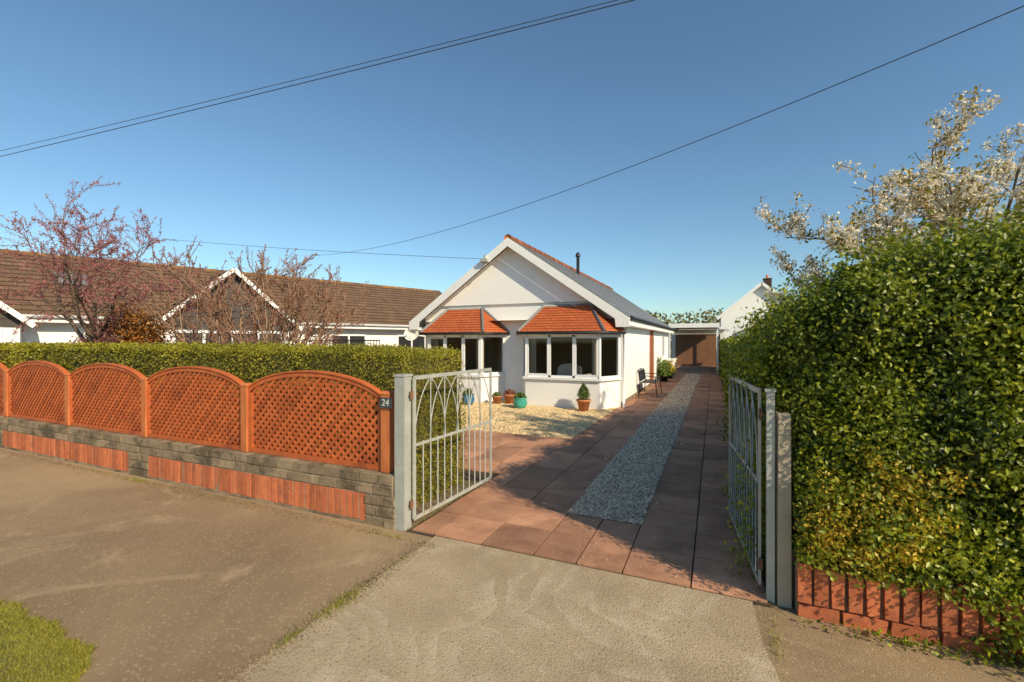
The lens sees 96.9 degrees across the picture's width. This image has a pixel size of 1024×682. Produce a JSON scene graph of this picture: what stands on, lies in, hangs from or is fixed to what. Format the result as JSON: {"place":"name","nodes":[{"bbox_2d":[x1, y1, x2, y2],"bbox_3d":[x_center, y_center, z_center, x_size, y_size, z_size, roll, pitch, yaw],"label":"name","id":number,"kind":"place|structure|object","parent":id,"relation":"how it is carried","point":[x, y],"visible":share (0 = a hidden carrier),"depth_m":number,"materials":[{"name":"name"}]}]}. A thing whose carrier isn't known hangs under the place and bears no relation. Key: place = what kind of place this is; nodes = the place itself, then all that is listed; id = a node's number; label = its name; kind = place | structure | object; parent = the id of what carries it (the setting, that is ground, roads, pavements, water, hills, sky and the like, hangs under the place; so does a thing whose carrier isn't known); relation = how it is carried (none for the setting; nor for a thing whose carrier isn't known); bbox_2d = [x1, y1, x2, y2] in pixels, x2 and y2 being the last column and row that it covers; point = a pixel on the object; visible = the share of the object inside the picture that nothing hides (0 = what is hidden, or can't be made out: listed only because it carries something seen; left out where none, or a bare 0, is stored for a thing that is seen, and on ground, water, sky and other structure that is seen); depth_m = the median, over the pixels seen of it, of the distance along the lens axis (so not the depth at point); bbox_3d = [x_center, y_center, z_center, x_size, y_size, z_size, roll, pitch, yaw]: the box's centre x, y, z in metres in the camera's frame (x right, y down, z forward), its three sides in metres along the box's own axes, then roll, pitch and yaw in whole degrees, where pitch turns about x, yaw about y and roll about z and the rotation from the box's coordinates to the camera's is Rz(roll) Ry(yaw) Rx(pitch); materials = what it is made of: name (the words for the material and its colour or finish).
{"place":"outdoors","nodes":[
{"label":"outdoors","id":0,"kind":"place"},
{"bbox_2d":[1,0,616,150],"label":"overhead cable","id":1,"kind":"object","parent":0,"point":[345,67],"visible":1,"depth_m":7.00,"materials":[{"name":"black rubber"}]},
{"bbox_2d":[0,0,633,156],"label":"overhead cable","id":2,"kind":"object","parent":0,"point":[345,72],"visible":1,"depth_m":7.33,"materials":[{"name":"black rubber"}]},
{"bbox_2d":[0,447,1023,681],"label":"asphalt pavement","id":3,"kind":"structure","parent":0,"point":[135,581],"depth_m":3.12,"materials":[{"name":"grey asphalt"}]},
{"bbox_2d":[0,597,97,681],"bbox_3d":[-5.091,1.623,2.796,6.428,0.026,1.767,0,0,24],"label":"verge grass","id":4,"kind":"structure","parent":3,"relation":"on","point":[79,664],"depth_m":2.39,"materials":[{"name":"green plant"}]},
{"bbox_2d":[0,450,437,681],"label":"grit","id":5,"kind":"object","parent":3,"relation":"on","point":[291,642],"visible":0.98,"depth_m":3.04,"materials":[{"name":"gravel"}]},
{"bbox_2d":[59,462,785,663],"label":"joint grass","id":6,"kind":"structure","parent":3,"relation":"on","point":[352,597],"depth_m":2.84,"materials":[{"name":"green plant"}]},
{"bbox_2d":[229,536,779,681],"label":"concrete apron","id":7,"kind":"object","parent":3,"relation":"on","point":[458,611],"visible":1,"depth_m":2.56,"materials":[{"name":"grey concrete"}]},
{"bbox_2d":[784,556,1023,678],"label":"ivy","id":8,"kind":"object","parent":3,"relation":"on","point":[1008,648],"visible":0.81,"depth_m":2.37,"materials":[{"name":"green plant"}]},
{"bbox_2d":[0,0,1023,340],"label":"sky","id":9,"kind":"structure","parent":0,"point":[428,143],"materials":[{"name":"blue"}]},
{"bbox_2d":[460,400,623,438],"bbox_3d":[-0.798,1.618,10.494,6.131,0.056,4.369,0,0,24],"label":"golden gravel","id":10,"kind":"structure","parent":0,"point":[552,414],"depth_m":9.47,"materials":[{"name":"beige gravel"}]},
{"bbox_2d":[461,388,474,405],"bbox_3d":[-1.117,1.411,11.553,0.340,0.439,0.340,0,0,24],"label":"potted plant","id":11,"kind":"object","parent":10,"relation":"on","point":[472,398],"visible":0.71,"depth_m":11.47,"materials":[{"name":"blue plant"}]},
{"bbox_2d":[492,391,501,403],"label":"potted plant","id":12,"kind":"object","parent":10,"relation":"on","point":[496,397],"visible":0.98,"depth_m":11.64,"materials":[{"name":"orange plant"}]},
{"bbox_2d":[503,389,515,403],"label":"potted plant","id":13,"kind":"object","parent":10,"relation":"on","point":[509,394],"visible":0.97,"depth_m":11.70,"materials":[{"name":"ceramic"}]},
{"bbox_2d":[513,392,527,408],"bbox_3d":[0.198,1.429,10.968,0.360,0.402,0.360,0,0,24],"label":"potted plant","id":14,"kind":"object","parent":10,"relation":"on","point":[520,400],"visible":0.99,"depth_m":10.85,"materials":[{"name":"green plant"}]},
{"bbox_2d":[576,383,590,411],"bbox_3d":[1.660,1.297,10.514,0.346,0.666,0.346,0,0,24],"label":"potted plant","id":15,"kind":"object","parent":10,"relation":"on","point":[583,403],"visible":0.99,"depth_m":10.43,"materials":[{"name":"green plant"}]},
{"bbox_2d":[407,365,772,607],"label":"driveway paving","id":16,"kind":"structure","parent":0,"point":[511,506],"depth_m":4.49,"materials":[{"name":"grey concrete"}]},
{"bbox_2d":[471,425,729,578],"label":"fallen petals","id":17,"kind":"object","parent":16,"relation":"on","point":[633,534],"visible":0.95,"depth_m":3.79,"materials":[{"name":"plant"}]},
{"bbox_2d":[562,366,703,525],"bbox_3d":[6.503,1.632,16.879,0.670,0.001,27.870,0,0,24],"label":"gravel strip","id":18,"kind":"object","parent":16,"relation":"on","point":[695,369],"visible":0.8,"depth_m":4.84,"materials":[{"name":"grey gravel"}]},
{"bbox_2d":[638,368,661,396],"bbox_3d":[4.194,1.230,13.786,0.576,0.804,1.228,0,0,24],"label":"bench","id":19,"kind":"object","parent":16,"relation":"on","point":[641,374],"visible":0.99,"depth_m":13.79,"materials":[{"name":"black metal"}]},
{"bbox_2d":[656,357,675,381],"bbox_3d":[6.155,1.121,18.236,0.774,1.018,1.292,0,0,24],"label":"potted plant","id":20,"kind":"object","parent":16,"relation":"on","point":[663,370],"visible":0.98,"depth_m":18.10,"materials":[{"name":"green plant"}]},
{"bbox_2d":[665,358,676,375],"bbox_3d":[7.428,1.240,21.268,0.410,0.780,2.200,0,0,24],"label":"storage box","id":21,"kind":"object","parent":16,"relation":"on","point":[673,361],"visible":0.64,"depth_m":20.86,"materials":[{"name":"white plastic"}]},
{"bbox_2d":[664,361,677,378],"bbox_3d":[6.814,1.219,19.716,0.724,0.822,0.989,0,0,24],"label":"potted plant","id":22,"kind":"object","parent":16,"relation":"on","point":[673,367],"visible":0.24,"depth_m":19.61,"materials":[{"name":"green plant"}]},
{"bbox_2d":[668,323,719,372],"bbox_3d":[10.669,0.370,26.360,2.450,2.560,6.560,0,0,24],"label":"carport","id":23,"kind":"object","parent":16,"relation":"on","point":[716,326],"visible":0.74,"depth_m":23.52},
{"bbox_2d":[764,388,775,603],"bbox_3d":[1.635,0.976,2.873,0.061,1.348,0.061,0,0,24],"label":"gate post","id":24,"kind":"object","parent":16,"relation":"on","point":[770,495],"visible":0.93,"depth_m":2.85,"materials":[{"name":"paint"}]},
{"bbox_2d":[729,375,762,584],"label":"gate","id":25,"kind":"structure","parent":24,"relation":"attached to","point":[741,435],"depth_m":3.35,"materials":[{"name":"metal"}]},
{"bbox_2d":[406,366,841,622],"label":"garden soil","id":26,"kind":"structure","parent":0,"point":[419,508],"depth_m":4.51,"materials":[{"name":"brown soil"}]},
{"bbox_2d":[0,176,240,343],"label":"pink tree","id":27,"kind":"object","parent":26,"relation":"on","point":[95,334],"visible":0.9,"depth_m":9.13,"materials":[{"name":"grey plant"}]},
{"bbox_2d":[69,296,176,343],"bbox_3d":[-8.540,0.187,9.999,3.074,2.373,1.390,0,0,24],"label":"bronze shrub","id":28,"kind":"object","parent":26,"relation":"on","point":[143,332],"visible":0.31,"depth_m":9.65,"materials":[{"name":"brown plant"}]},
{"bbox_2d":[0,415,394,528],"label":"garden wall","id":29,"kind":"structure","parent":26,"relation":"on","point":[359,495],"depth_m":4.87,"materials":[{"name":"concrete"}]},
{"bbox_2d":[0,363,8,415],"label":"lattice fence","id":30,"kind":"object","parent":29,"relation":"on","point":[3,367],"visible":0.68,"depth_m":7.19,"materials":[{"name":"orange wood"}]},
{"bbox_2d":[3,370,13,416],"bbox_3d":[-7.880,0.812,7.109,0.104,0.725,0.104,0,0,24],"label":"fence post","id":31,"kind":"object","parent":29,"relation":"on","point":[5,393],"visible":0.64,"depth_m":7.06,"materials":[{"name":"orange wood"}]},
{"bbox_2d":[7,361,68,424],"bbox_3d":[-7.030,0.733,6.731,1.785,0.884,0.064,0,0,24],"label":"lattice fence","id":32,"kind":"object","parent":29,"relation":"on","point":[55,371],"visible":0.89,"depth_m":6.71,"materials":[{"name":"orange wood"}]},
{"bbox_2d":[65,373,75,425],"bbox_3d":[-6.180,0.812,6.353,0.104,0.725,0.104,0,0,24],"label":"fence post","id":33,"kind":"object","parent":29,"relation":"on","point":[67,399],"visible":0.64,"depth_m":6.31,"materials":[{"name":"orange wood"}]},
{"bbox_2d":[69,363,144,435],"bbox_3d":[-5.344,0.733,5.981,1.785,0.884,0.064,0,0,24],"label":"lattice fence","id":34,"kind":"object","parent":29,"relation":"on","point":[133,374],"visible":0.91,"depth_m":5.96,"materials":[{"name":"orange wood"}]},
{"bbox_2d":[140,377,149,436],"bbox_3d":[-4.508,0.812,5.609,0.104,0.725,0.104,0,0,24],"label":"fence post","id":35,"kind":"object","parent":29,"relation":"on","point":[144,385],"visible":0.61,"depth_m":5.56,"materials":[{"name":"orange wood"}]},
{"bbox_2d":[146,366,244,449],"bbox_3d":[-3.673,0.733,5.237,1.785,0.884,0.064,0,0,24],"label":"lattice fence","id":36,"kind":"object","parent":29,"relation":"on","point":[233,380],"visible":0.95,"depth_m":5.21,"materials":[{"name":"orange wood"}]},
{"bbox_2d":[239,383,251,451],"bbox_3d":[-2.837,0.812,4.864,0.104,0.725,0.104,0,0,24],"label":"fence post","id":37,"kind":"object","parent":29,"relation":"on","point":[244,391],"visible":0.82,"depth_m":4.82,"materials":[{"name":"orange wood"}]},
{"bbox_2d":[247,370,382,470],"bbox_3d":[-1.978,0.733,4.482,1.785,0.884,0.064,0,0,24],"label":"lattice fence","id":38,"kind":"object","parent":29,"relation":"on","point":[365,387],"visible":0.96,"depth_m":4.44,"materials":[{"name":"orange wood"}]},
{"bbox_2d":[380,390,393,472],"bbox_3d":[-1.119,0.812,4.100,0.104,0.725,0.104,0,0,24],"label":"fence post","id":39,"kind":"object","parent":29,"relation":"on","point":[387,440],"visible":0.89,"depth_m":4.06,"materials":[{"name":"orange wood"}]},
{"bbox_2d":[380,397,391,407],"bbox_3d":[-1.122,0.550,4.032,0.130,0.090,0.017,0,0,24],"label":"house number sign","id":40,"kind":"object","parent":39,"relation":"attached to","point":[385,402],"visible":1,"depth_m":4.03,"materials":[{"name":"stone"}]},
{"bbox_2d":[0,249,441,349],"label":"neighbouring bungalow","id":41,"kind":"object","parent":26,"relation":"on","point":[392,312],"visible":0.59,"depth_m":16.08,"materials":[{"name":"brown tile"}]},
{"bbox_2d":[330,334,365,346],"bbox_3d":[-6.940,0.200,19.293,0.607,0.970,1.484,0,0,24],"label":"window","id":42,"kind":"structure","parent":41,"relation":"in","point":[343,336],"depth_m":19.37,"materials":[{"name":"white plastic"}]},
{"bbox_2d":[397,335,425,349],"bbox_3d":[-4.751,0.200,21.488,0.607,0.970,1.484,0,0,24],"label":"window","id":43,"kind":"structure","parent":41,"relation":"in","point":[419,341],"depth_m":21.50,"materials":[{"name":"white plastic"}]},
{"bbox_2d":[0,341,468,506],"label":"clipped hedge","id":44,"kind":"object","parent":26,"relation":"on","point":[377,366],"visible":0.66,"depth_m":5.03,"materials":[{"name":"green plant"}]},
{"bbox_2d":[128,237,372,346],"bbox_3d":[-5.755,-0.326,9.838,4.820,3.810,3.720,0,0,24],"label":"bare tree","id":45,"kind":"object","parent":26,"relation":"on","point":[217,306],"visible":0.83,"depth_m":9.23,"materials":[{"name":"beige plant"}]},
{"bbox_2d":[287,339,379,345],"bbox_3d":[-5.195,0.650,13.040,3.515,1.400,0.030,0,0,24],"label":"railing","id":46,"kind":"object","parent":26,"relation":"on","point":[359,340],"visible":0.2,"depth_m":12.74,"materials":[{"name":"black metal"}]},
{"bbox_2d":[393,374,412,530],"bbox_3d":[-0.958,0.971,3.995,0.121,1.358,0.121,0,0,24],"label":"gate post","id":47,"kind":"object","parent":26,"relation":"on","point":[403,449],"visible":1,"depth_m":3.95,"materials":[{"name":"paint"}]},
{"bbox_2d":[410,368,491,520],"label":"gate","id":48,"kind":"structure","parent":47,"relation":"attached to","point":[413,501],"depth_m":4.47,"materials":[{"name":"metal"}]},
{"bbox_2d":[409,234,675,409],"bbox_3d":[2.462,-0.815,17.823,6.490,4.930,13.733,0,0,24],"label":"bungalow","id":49,"kind":"object","parent":26,"relation":"on","point":[515,314],"visible":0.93,"depth_m":12.27,"materials":[{"name":"paint"}]},
{"bbox_2d":[169,239,479,258],"bbox_3d":[-6.444,-2.899,14.109,12.011,1.389,0.011,0,0,18],"label":"overhead cable","id":50,"kind":"object","parent":49,"relation":"on","point":[333,251],"visible":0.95,"depth_m":13.74,"materials":[{"name":"black rubber"}]},
{"bbox_2d":[404,327,424,340],"bbox_3d":[-2.840,-0.217,13.361,0.593,0.419,0.343,0,0,-37],"label":"satellite dish","id":51,"kind":"object","parent":49,"relation":"attached to","point":[410,335],"visible":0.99,"depth_m":13.33,"materials":[{"name":"paint"}]},
{"bbox_2d":[419,307,509,402],"bbox_3d":[-1.486,0.347,12.569,2.764,2.605,0.922,0,0,24],"label":"bay window","id":52,"kind":"structure","parent":49,"relation":"in","point":[477,323],"depth_m":12.28,"materials":[{"name":"white paint"}]},
{"bbox_2d":[516,303,625,409],"bbox_3d":[1.291,0.347,11.333,2.945,2.605,0.923,0,0,24],"label":"bay window","id":53,"kind":"structure","parent":49,"relation":"in","point":[579,320],"depth_m":11.12,"materials":[{"name":"white paint"}]},
{"bbox_2d":[556,363,590,375],"bbox_3d":[1.561,0.955,11.620,0.780,0.790,0.700,0,0,24],"label":"armchair","id":54,"kind":"object","parent":49,"relation":"in","point":[564,369],"visible":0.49,"depth_m":11.32,"materials":[{"name":"grey fabric"}]},
{"bbox_2d":[649,331,653,383],"bbox_3d":[5.127,0.595,16.654,0.020,2.110,1.184,0,0,24],"label":"side doorway","id":55,"kind":"structure","parent":49,"relation":"in","point":[651,365],"depth_m":16.62,"materials":[{"name":"brown wood"}]},
{"bbox_2d":[661,335,664,356],"bbox_3d":[6.723,0.200,20.213,0.040,0.960,1.060,0,0,24],"label":"side window","id":56,"kind":"structure","parent":49,"relation":"in","point":[662,336],"depth_m":20.14,"materials":[{"name":"white plastic"}]},
{"bbox_2d":[718,334,744,471],"bbox_3d":[8.339,0.756,16.586,1.395,1.941,24.968,0,0,24],"label":"hedge","id":57,"kind":"object","parent":26,"relation":"on","point":[722,355],"visible":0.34,"depth_m":11.80,"materials":[{"name":"green plant"}]},
{"bbox_2d":[726,317,763,336],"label":"outbuilding","id":58,"kind":"structure","parent":26,"relation":"on","point":[736,329],"depth_m":19.46,"materials":[{"name":"white paint"}]},
{"bbox_2d":[776,412,791,608],"bbox_3d":[1.701,1.052,2.844,0.077,1.204,0.081,0,0,24],"label":"concrete post","id":59,"kind":"object","parent":26,"relation":"on","point":[783,518],"visible":1,"depth_m":2.81,"materials":[{"name":"grey concrete"}]},
{"bbox_2d":[716,196,1023,652],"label":"tall hedge","id":60,"kind":"object","parent":26,"relation":"on","point":[923,370],"visible":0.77,"depth_m":2.51,"materials":[{"name":"green plant"}]},
{"bbox_2d":[790,445,978,581],"bbox_3d":[2.034,0.952,2.529,0.811,0.756,0.292,0,0,24],"label":"golden shrub","id":61,"kind":"object","parent":26,"relation":"on","point":[838,528],"visible":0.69,"depth_m":2.50,"materials":[{"name":"yellow plant"}]},
{"bbox_2d":[751,84,1023,303],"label":"blossom tree","id":62,"kind":"object","parent":26,"relation":"on","point":[973,193],"visible":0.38,"depth_m":4.63,"materials":[{"name":"grey plant"}]},
{"bbox_2d":[792,549,1023,661],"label":"brick wall","id":63,"kind":"structure","parent":26,"relation":"on","point":[816,594],"depth_m":2.53,"materials":[{"name":"red brick"}]},
{"bbox_2d":[310,6,1023,255],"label":"overhead cable","id":64,"kind":"object","parent":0,"point":[745,121],"visible":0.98,"depth_m":9.57,"materials":[{"name":"black rubber"}]},
{"bbox_2d":[716,275,782,338],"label":"distant house","id":65,"kind":"structure","parent":0,"point":[729,315],"depth_m":35.63,"materials":[{"name":"white render"},{"name":"brown tile"}]},
{"label":"ground","id":66,"kind":"structure","parent":0,"visible":0},
{"bbox_2d":[646,308,722,352],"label":"woodland","id":67,"kind":"object","parent":66,"relation":"on","point":[683,320],"visible":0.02,"depth_m":52.48,"materials":[{"name":"green plant"}]},
{"bbox_2d":[671,327,727,365],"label":"garage","id":68,"kind":"structure","parent":66,"relation":"on","point":[693,347],"depth_m":29.73,"materials":[{"name":"white paint"}]},
{"bbox_2d":[676,334,719,365],"bbox_3d":[12.139,0.600,29.722,2.700,2.100,0.060,0,0,24],"label":"door","id":69,"kind":"structure","parent":68,"relation":"in","point":[691,349],"depth_m":29.73,"materials":[{"name":"brown wood"}]}
]}

